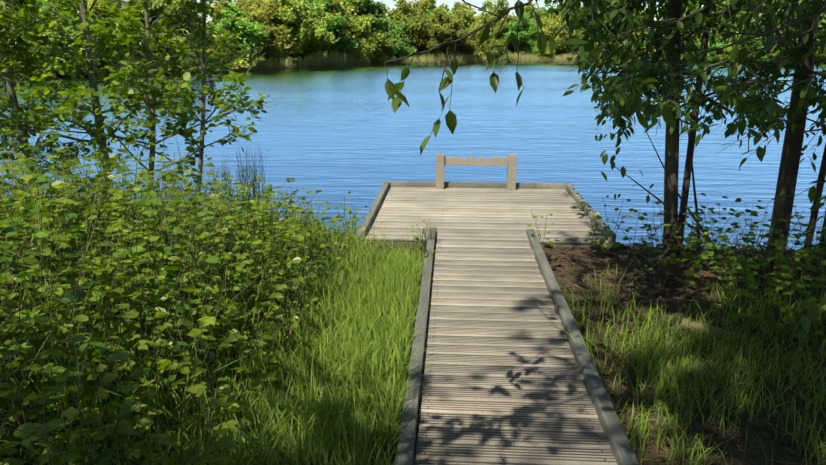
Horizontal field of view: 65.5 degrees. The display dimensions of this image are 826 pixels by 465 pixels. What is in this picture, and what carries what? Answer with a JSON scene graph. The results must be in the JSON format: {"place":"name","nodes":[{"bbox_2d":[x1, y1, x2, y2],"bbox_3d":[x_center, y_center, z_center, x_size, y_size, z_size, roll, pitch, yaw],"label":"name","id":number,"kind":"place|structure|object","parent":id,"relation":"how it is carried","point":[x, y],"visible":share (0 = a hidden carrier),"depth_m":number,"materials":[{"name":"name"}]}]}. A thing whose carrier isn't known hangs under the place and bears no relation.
{"place":"outdoors","nodes":[
{"label":"outdoors","id":0,"kind":"place"},
{"bbox_2d":[10,0,702,46],"label":"sky","id":1,"kind":"structure","parent":0,"point":[389,3],"materials":[{"name":"white"}]},
{"bbox_2d":[0,63,825,249],"bbox_3d":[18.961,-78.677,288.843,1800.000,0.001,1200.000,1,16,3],"label":"lake water","id":2,"kind":"structure","parent":0,"point":[338,132],"depth_m":13.85,"materials":[{"name":"blue liquid"}]},
{"bbox_2d":[146,64,419,75],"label":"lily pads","id":3,"kind":"object","parent":2,"relation":"on","point":[303,68],"visible":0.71,"depth_m":87.46,"materials":[{"name":"green plant"}]},
{"bbox_2d":[205,140,437,253],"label":"rush tufts","id":4,"kind":"object","parent":2,"relation":"on","point":[250,195],"visible":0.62,"depth_m":8.41,"materials":[{"name":"green plant"}]},
{"bbox_2d":[96,50,639,76],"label":"reed bed","id":5,"kind":"object","parent":2,"relation":"on","point":[342,60],"visible":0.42,"depth_m":96.19,"materials":[{"name":"green plant"}]},
{"bbox_2d":[0,47,825,464],"bbox_3d":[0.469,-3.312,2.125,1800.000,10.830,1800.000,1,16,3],"label":"ground","id":6,"kind":"structure","parent":0,"point":[572,273],"depth_m":3.77,"materials":[{"name":"brown soil"}]},
{"bbox_2d":[3,0,78,46],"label":"tree","id":7,"kind":"object","parent":6,"relation":"on","point":[42,4],"visible":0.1,"depth_m":50.06,"materials":[{"name":"green plant"}]},
{"bbox_2d":[16,5,75,76],"bbox_3d":[-29.131,-15.055,50.609,4.605,5.631,4.555,-6,17,-21],"label":"tree","id":8,"kind":"object","parent":6,"relation":"on","point":[50,32],"visible":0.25,"depth_m":49.76,"materials":[{"name":"green plant"}]},
{"bbox_2d":[39,15,124,76],"bbox_3d":[-26.779,-14.904,51.888,6.910,5.202,6.966,-9,18,-30],"label":"shrub","id":9,"kind":"object","parent":6,"relation":"on","point":[73,35],"visible":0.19,"depth_m":50.63,"materials":[{"name":"green plant"}]},
{"bbox_2d":[62,0,139,48],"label":"tree","id":10,"kind":"object","parent":6,"relation":"on","point":[74,4],"visible":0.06,"depth_m":57.37,"materials":[{"name":"green plant"}]},
{"bbox_2d":[73,0,141,59],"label":"tree","id":11,"kind":"object","parent":6,"relation":"on","point":[96,8],"visible":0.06,"depth_m":53.32,"materials":[{"name":"green plant"}]},
{"bbox_2d":[0,0,272,205],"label":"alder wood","id":12,"kind":"object","parent":6,"relation":"on","point":[34,117],"visible":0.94,"depth_m":6.40,"materials":[{"name":"green plant"}]},
{"bbox_2d":[130,29,192,71],"bbox_3d":[-23.213,-16.716,59.495,6.159,4.599,6.110,9,18,30],"label":"shrub","id":13,"kind":"object","parent":6,"relation":"on","point":[167,51],"visible":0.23,"depth_m":58.72,"materials":[{"name":"green plant"}]},
{"bbox_2d":[133,8,206,45],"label":"tree","id":14,"kind":"object","parent":6,"relation":"on","point":[181,33],"visible":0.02,"depth_m":66.08,"materials":[{"name":"green plant"}]},
{"bbox_2d":[125,0,220,51],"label":"tree","id":15,"kind":"object","parent":6,"relation":"on","point":[156,8],"visible":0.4,"depth_m":61.70,"materials":[{"name":"green plant"}]},
{"bbox_2d":[0,112,365,464],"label":"bramble patch leaves","id":16,"kind":"object","parent":6,"relation":"on","point":[145,422],"visible":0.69,"depth_m":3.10,"materials":[{"name":"green plant"}]},
{"bbox_2d":[200,1,226,26],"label":"tree","id":17,"kind":"object","parent":6,"relation":"on","point":[218,6],"visible":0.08,"depth_m":76.63,"materials":[{"name":"green plant"}]},
{"bbox_2d":[206,18,227,61],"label":"tree","id":18,"kind":"object","parent":6,"relation":"on","point":[216,21],"visible":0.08,"depth_m":70.45,"materials":[{"name":"green plant"}]},
{"bbox_2d":[188,34,250,71],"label":"shrub","id":19,"kind":"object","parent":6,"relation":"on","point":[235,63],"visible":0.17,"depth_m":65.57,"materials":[{"name":"green plant"}]},
{"bbox_2d":[208,2,268,62],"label":"tree","id":20,"kind":"object","parent":6,"relation":"on","point":[251,32],"visible":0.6,"depth_m":68.66,"materials":[{"name":"green plant"}]},
{"bbox_2d":[233,0,288,59],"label":"tree","id":21,"kind":"object","parent":6,"relation":"on","point":[260,15],"visible":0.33,"depth_m":71.91,"materials":[{"name":"green plant"}]},
{"bbox_2d":[240,0,299,62],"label":"tree","id":22,"kind":"object","parent":6,"relation":"on","point":[286,43],"visible":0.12,"depth_m":78.92,"materials":[{"name":"green plant"}]},
{"bbox_2d":[257,0,317,62],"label":"tree","id":23,"kind":"object","parent":6,"relation":"on","point":[294,22],"visible":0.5,"depth_m":78.93,"materials":[{"name":"green plant"}]},
{"bbox_2d":[272,0,317,61],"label":"tree","id":24,"kind":"object","parent":6,"relation":"on","point":[293,57],"visible":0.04,"depth_m":90.75,"materials":[{"name":"green plant"}]},
{"bbox_2d":[289,8,306,61],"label":"tree","id":25,"kind":"object","parent":6,"relation":"on","point":[303,56],"depth_m":92.44,"materials":[{"name":"green plant"}]},
{"bbox_2d":[294,0,339,59],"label":"tree","id":26,"kind":"object","parent":6,"relation":"on","point":[314,40],"visible":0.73,"depth_m":86.65,"materials":[{"name":"green plant"}]},
{"bbox_2d":[307,0,357,55],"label":"tree","id":27,"kind":"object","parent":6,"relation":"on","point":[342,44],"visible":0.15,"depth_m":92.45,"materials":[{"name":"green plant"}]},
{"bbox_2d":[319,0,358,56],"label":"tree","id":28,"kind":"object","parent":6,"relation":"on","point":[349,25],"visible":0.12,"depth_m":93.59,"materials":[{"name":"green plant"}]},
{"bbox_2d":[324,0,365,55],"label":"tree","id":29,"kind":"object","parent":6,"relation":"on","point":[357,5],"visible":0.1,"depth_m":101.90,"materials":[{"name":"green plant"}]},
{"bbox_2d":[330,36,368,61],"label":"shrub","id":30,"kind":"object","parent":6,"relation":"on","point":[359,41],"visible":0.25,"depth_m":97.19,"materials":[{"name":"green plant"}]},
{"bbox_2d":[335,13,388,64],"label":"tree","id":31,"kind":"object","parent":6,"relation":"on","point":[370,40],"visible":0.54,"depth_m":100.62,"materials":[{"name":"green plant"}]},
{"bbox_2d":[344,0,403,50],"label":"tree","id":32,"kind":"object","parent":6,"relation":"on","point":[378,10],"visible":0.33,"depth_m":103.86,"materials":[{"name":"green plant"}]},
{"bbox_2d":[361,3,389,25],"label":"tree","id":33,"kind":"object","parent":6,"relation":"on","point":[387,20],"depth_m":110.77,"materials":[{"name":"green plant"}]},
{"bbox_2d":[367,37,390,63],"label":"shrub","id":34,"kind":"object","parent":6,"relation":"on","point":[383,44],"visible":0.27,"depth_m":103.20,"materials":[{"name":"green plant"}]},
{"bbox_2d":[378,14,393,54],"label":"tree","id":35,"kind":"object","parent":6,"relation":"on","point":[384,23],"visible":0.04,"depth_m":112.94,"materials":[{"name":"green plant"}]},
{"bbox_2d":[382,18,417,60],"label":"tree","id":36,"kind":"object","parent":6,"relation":"on","point":[405,49],"visible":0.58,"depth_m":111.78,"materials":[{"name":"green plant"}]},
{"bbox_2d":[386,0,430,51],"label":"tree","id":37,"kind":"object","parent":6,"relation":"on","point":[416,21],"visible":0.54,"depth_m":113.82,"materials":[{"name":"green plant"}]},
{"bbox_2d":[0,123,825,464],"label":"bank grass","id":38,"kind":"structure","parent":6,"relation":"on","point":[358,295],"depth_m":3.43,"materials":[{"name":"green plant"}]},
{"bbox_2d":[396,0,430,57],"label":"tree","id":39,"kind":"object","parent":6,"relation":"on","point":[423,3],"visible":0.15,"depth_m":123.80,"materials":[{"name":"green plant"}]},
{"bbox_2d":[415,0,436,15],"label":"tree","id":40,"kind":"object","parent":6,"relation":"on","point":[432,5],"visible":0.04,"depth_m":133.29,"materials":[{"name":"green plant"}]},
{"bbox_2d":[411,15,445,56],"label":"tree","id":41,"kind":"object","parent":6,"relation":"on","point":[433,33],"visible":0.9,"depth_m":114.85,"materials":[{"name":"green plant"}]},
{"bbox_2d":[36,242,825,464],"bbox_3d":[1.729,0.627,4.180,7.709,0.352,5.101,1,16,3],"label":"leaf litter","id":42,"kind":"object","parent":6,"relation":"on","point":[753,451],"visible":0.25,"depth_m":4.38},
{"bbox_2d":[419,5,453,56],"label":"tree","id":43,"kind":"object","parent":6,"relation":"on","point":[430,14],"visible":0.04,"depth_m":120.57,"materials":[{"name":"green plant"}]},
{"bbox_2d":[439,1,461,57],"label":"tree","id":44,"kind":"object","parent":6,"relation":"on","point":[452,8],"visible":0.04,"depth_m":140.70,"materials":[{"name":"green plant"}]},
{"bbox_2d":[431,7,473,56],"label":"tree","id":45,"kind":"object","parent":6,"relation":"on","point":[451,26],"visible":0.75,"depth_m":117.92,"materials":[{"name":"green plant"}]},
{"bbox_2d":[444,24,470,57],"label":"tree","id":46,"kind":"object","parent":6,"relation":"on","point":[462,41],"visible":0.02,"depth_m":126.84,"materials":[{"name":"green plant"}]},
{"bbox_2d":[455,41,483,58],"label":"shrub","id":47,"kind":"object","parent":6,"relation":"on","point":[468,48],"visible":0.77,"depth_m":123.31,"materials":[{"name":"green plant"}]},
{"bbox_2d":[455,3,490,28],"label":"tree","id":48,"kind":"object","parent":6,"relation":"on","point":[463,5],"visible":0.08,"depth_m":131.61,"materials":[{"name":"green plant"}]},
{"bbox_2d":[461,7,489,42],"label":"tree","id":49,"kind":"object","parent":6,"relation":"on","point":[467,23],"visible":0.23,"depth_m":128.30,"materials":[{"name":"green plant"}]},
{"bbox_2d":[465,22,493,55],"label":"tree","id":50,"kind":"object","parent":6,"relation":"on","point":[484,45],"visible":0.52,"depth_m":126.20,"materials":[{"name":"green plant"}]},
{"bbox_2d":[334,191,631,263],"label":"weeds","id":51,"kind":"object","parent":6,"relation":"on","point":[597,216],"visible":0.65,"depth_m":5.82,"materials":[{"name":"green plant"}]},
{"bbox_2d":[360,240,614,457],"bbox_3d":[0.491,1.502,3.335,2.380,1.266,10.945,1,16,3],"label":"platform frame","id":52,"kind":"object","parent":6,"relation":"on","point":[591,247],"depth_m":5.94,"materials":[{"name":"grey wood"}]},
{"bbox_2d":[358,181,639,464],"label":"deck rails","id":53,"kind":"object","parent":52,"relation":"on","point":[619,442],"visible":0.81,"depth_m":3.88,"materials":[{"name":"grey wood"}]},
{"bbox_2d":[436,153,516,189],"bbox_3d":[0.802,-0.776,8.193,1.015,0.440,0.110,1,16,3],"label":"rod rest","id":54,"kind":"object","parent":53,"relation":"on","point":[509,161],"visible":1,"depth_m":8.14,"materials":[{"name":"brown wood"}]},
{"bbox_2d":[477,0,515,42],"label":"tree","id":55,"kind":"object","parent":6,"relation":"on","point":[496,9],"visible":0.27,"depth_m":130.66,"materials":[{"name":"green plant"}]},
{"bbox_2d":[486,14,511,51],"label":"tree","id":56,"kind":"object","parent":6,"relation":"on","point":[501,37],"visible":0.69,"depth_m":128.54,"materials":[{"name":"green plant"}]},
{"bbox_2d":[485,38,514,62],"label":"shrub","id":57,"kind":"object","parent":6,"relation":"on","point":[495,52],"visible":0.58,"depth_m":126.97,"materials":[{"name":"green plant"}]},
{"bbox_2d":[508,21,519,55],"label":"tree","id":58,"kind":"object","parent":6,"relation":"on","point":[511,49],"visible":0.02,"depth_m":134.93,"materials":[{"name":"green plant"}]},
{"bbox_2d":[503,11,546,55],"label":"tree","id":59,"kind":"object","parent":6,"relation":"on","point":[524,38],"visible":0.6,"depth_m":126.89,"materials":[{"name":"green plant"}]},
{"bbox_2d":[514,2,548,28],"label":"tree","id":60,"kind":"object","parent":6,"relation":"on","point":[528,8],"visible":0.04,"depth_m":138.73,"materials":[{"name":"green plant"}]},
{"bbox_2d":[513,15,551,51],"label":"tree","id":61,"kind":"object","parent":6,"relation":"on","point":[544,24],"visible":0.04,"depth_m":132.44,"materials":[{"name":"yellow plant"}]},
{"bbox_2d":[520,25,554,56],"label":"tree","id":62,"kind":"object","parent":6,"relation":"on","point":[526,49],"visible":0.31,"depth_m":128.03,"materials":[{"name":"green plant"}]},
{"bbox_2d":[539,49,554,62],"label":"shrub","id":63,"kind":"object","parent":6,"relation":"on","point":[546,54],"visible":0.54,"depth_m":127.21,"materials":[{"name":"green plant"}]},
{"bbox_2d":[536,3,570,56],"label":"tree","id":64,"kind":"object","parent":6,"relation":"on","point":[545,12],"visible":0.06,"depth_m":148.05,"materials":[{"name":"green plant"}]},
{"bbox_2d":[545,8,568,54],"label":"tree","id":65,"kind":"object","parent":6,"relation":"on","point":[556,20],"depth_m":141.26,"materials":[{"name":"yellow plant"}]},
{"bbox_2d":[547,9,568,55],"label":"tree","id":66,"kind":"object","parent":6,"relation":"on","point":[553,16],"visible":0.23,"depth_m":134.49,"materials":[{"name":"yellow plant"}]},
{"bbox_2d":[553,12,585,55],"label":"tree","id":67,"kind":"object","parent":6,"relation":"on","point":[563,36],"visible":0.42,"depth_m":128.12,"materials":[{"name":"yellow plant"}]},
{"bbox_2d":[316,237,825,464],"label":"fallen twigs","id":68,"kind":"object","parent":6,"relation":"on","point":[712,327],"visible":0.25,"depth_m":4.09,"materials":[{"name":"brown wood"}]},
{"bbox_2d":[556,6,586,51],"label":"tree","id":69,"kind":"object","parent":6,"relation":"on","point":[570,17],"depth_m":134.08,"materials":[{"name":"green plant"}]},
{"bbox_2d":[568,17,603,52],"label":"tree","id":70,"kind":"object","parent":6,"relation":"on","point":[582,36],"visible":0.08,"depth_m":127.42,"materials":[{"name":"green plant"}]},
{"bbox_2d":[594,21,622,53],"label":"tree","id":71,"kind":"object","parent":6,"relation":"on","point":[616,41],"visible":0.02,"depth_m":126.69,"materials":[{"name":"green plant"}]},
{"bbox_2d":[618,32,641,52],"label":"tree","id":72,"kind":"object","parent":6,"relation":"on","point":[635,40],"visible":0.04,"depth_m":127.46,"materials":[{"name":"green plant"}]},
{"bbox_2d":[633,28,649,45],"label":"tree","id":73,"kind":"object","parent":6,"relation":"on","point":[645,32],"visible":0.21,"depth_m":132.06,"materials":[{"name":"green plant"}]},
{"bbox_2d":[527,0,825,272],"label":"bank trees","id":74,"kind":"object","parent":6,"relation":"on","point":[634,84],"visible":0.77,"depth_m":4.82,"materials":[{"name":"green plant"}]},
{"bbox_2d":[383,0,825,345],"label":"overhanging branch","id":75,"kind":"object","parent":74,"relation":"attached to","point":[393,90],"visible":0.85,"depth_m":2.63,"materials":[{"name":"green plant"}]},
{"bbox_2d":[657,1,701,21],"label":"tree","id":76,"kind":"object","parent":6,"relation":"on","point":[690,8],"visible":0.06,"depth_m":132.20,"materials":[{"name":"green plant"}]},
{"bbox_2d":[682,43,709,62],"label":"shrub","id":77,"kind":"object","parent":6,"relation":"on","point":[699,47],"visible":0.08,"depth_m":123.45,"materials":[{"name":"green plant"}]},
{"bbox_2d":[682,6,720,43],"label":"tree","id":78,"kind":"object","parent":6,"relation":"on","point":[694,41],"visible":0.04,"depth_m":127.92,"materials":[{"name":"green plant"}]},
{"bbox_2d":[696,39,725,62],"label":"shrub","id":79,"kind":"object","parent":6,"relation":"on","point":[710,54],"visible":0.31,"depth_m":121.61,"materials":[{"name":"green plant"}]},
{"bbox_2d":[696,19,726,51],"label":"tree","id":80,"kind":"object","parent":6,"relation":"on","point":[718,39],"visible":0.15,"depth_m":123.14,"materials":[{"name":"green plant"}]},
{"bbox_2d":[708,46,724,62],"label":"shrub","id":81,"kind":"object","parent":6,"relation":"on","point":[716,54],"visible":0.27,"depth_m":122.42,"materials":[{"name":"green plant"}]},
{"bbox_2d":[616,193,825,345],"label":"shade undergrowth leaves","id":82,"kind":"object","parent":6,"relation":"on","point":[785,284],"visible":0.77,"depth_m":4.82,"materials":[{"name":"green plant"}]},
{"bbox_2d":[713,45,739,62],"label":"shrub","id":83,"kind":"object","parent":6,"relation":"on","point":[727,57],"visible":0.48,"depth_m":121.89,"materials":[{"name":"green plant"}]},
{"bbox_2d":[717,25,744,47],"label":"tree","id":84,"kind":"object","parent":6,"relation":"on","point":[729,41],"visible":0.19,"depth_m":122.29,"materials":[{"name":"green plant"}]},
{"bbox_2d":[645,210,818,295],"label":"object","id":85,"kind":"object","parent":6,"relation":"on","point":[731,253],"visible":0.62,"depth_m":4.89,"materials":[{"name":"green plant"}]},
{"bbox_2d":[737,45,754,62],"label":"shrub","id":86,"kind":"object","parent":6,"relation":"on","point":[752,56],"visible":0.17,"depth_m":120.65,"materials":[{"name":"green plant"}]},
{"bbox_2d":[735,11,758,47],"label":"tree","id":87,"kind":"object","parent":6,"relation":"on","point":[742,28],"visible":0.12,"depth_m":125.72,"materials":[{"name":"green plant"}]},
{"bbox_2d":[721,1,774,45],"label":"tree","id":88,"kind":"object","parent":6,"relation":"on","point":[728,2],"visible":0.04,"depth_m":131.16,"materials":[{"name":"green plant"}]},
{"bbox_2d":[748,36,771,62],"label":"tree","id":89,"kind":"object","parent":6,"relation":"on","point":[759,47],"visible":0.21,"depth_m":119.82,"materials":[{"name":"green plant"}]},
{"bbox_2d":[770,48,783,60],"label":"shrub","id":90,"kind":"object","parent":6,"relation":"on","point":[775,54],"visible":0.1,"depth_m":119.10,"materials":[{"name":"green plant"}]},
{"bbox_2d":[773,2,800,47],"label":"tree","id":91,"kind":"object","parent":6,"relation":"on","point":[786,24],"visible":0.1,"depth_m":119.73,"materials":[{"name":"green plant"}]},
{"bbox_2d":[815,48,825,62],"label":"shrub","id":92,"kind":"object","parent":6,"relation":"on","point":[823,60],"visible":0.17,"depth_m":117.80,"materials":[{"name":"green plant"}]},
{"bbox_2d":[815,39,825,60],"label":"shrub","id":93,"kind":"object","parent":6,"relation":"on","point":[816,55],"visible":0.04,"depth_m":116.69,"materials":[{"name":"green plant"}]},
{"bbox_2d":[817,19,825,38],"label":"tree","id":94,"kind":"object","parent":6,"relation":"on","point":[821,33],"visible":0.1,"depth_m":118.26,"materials":[{"name":"green plant"}]},
{"bbox_2d":[365,187,617,464],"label":"deck boards","id":95,"kind":"object","parent":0,"point":[504,384],"visible":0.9,"depth_m":3.93,"materials":[{"name":"grey wood"}]}
]}

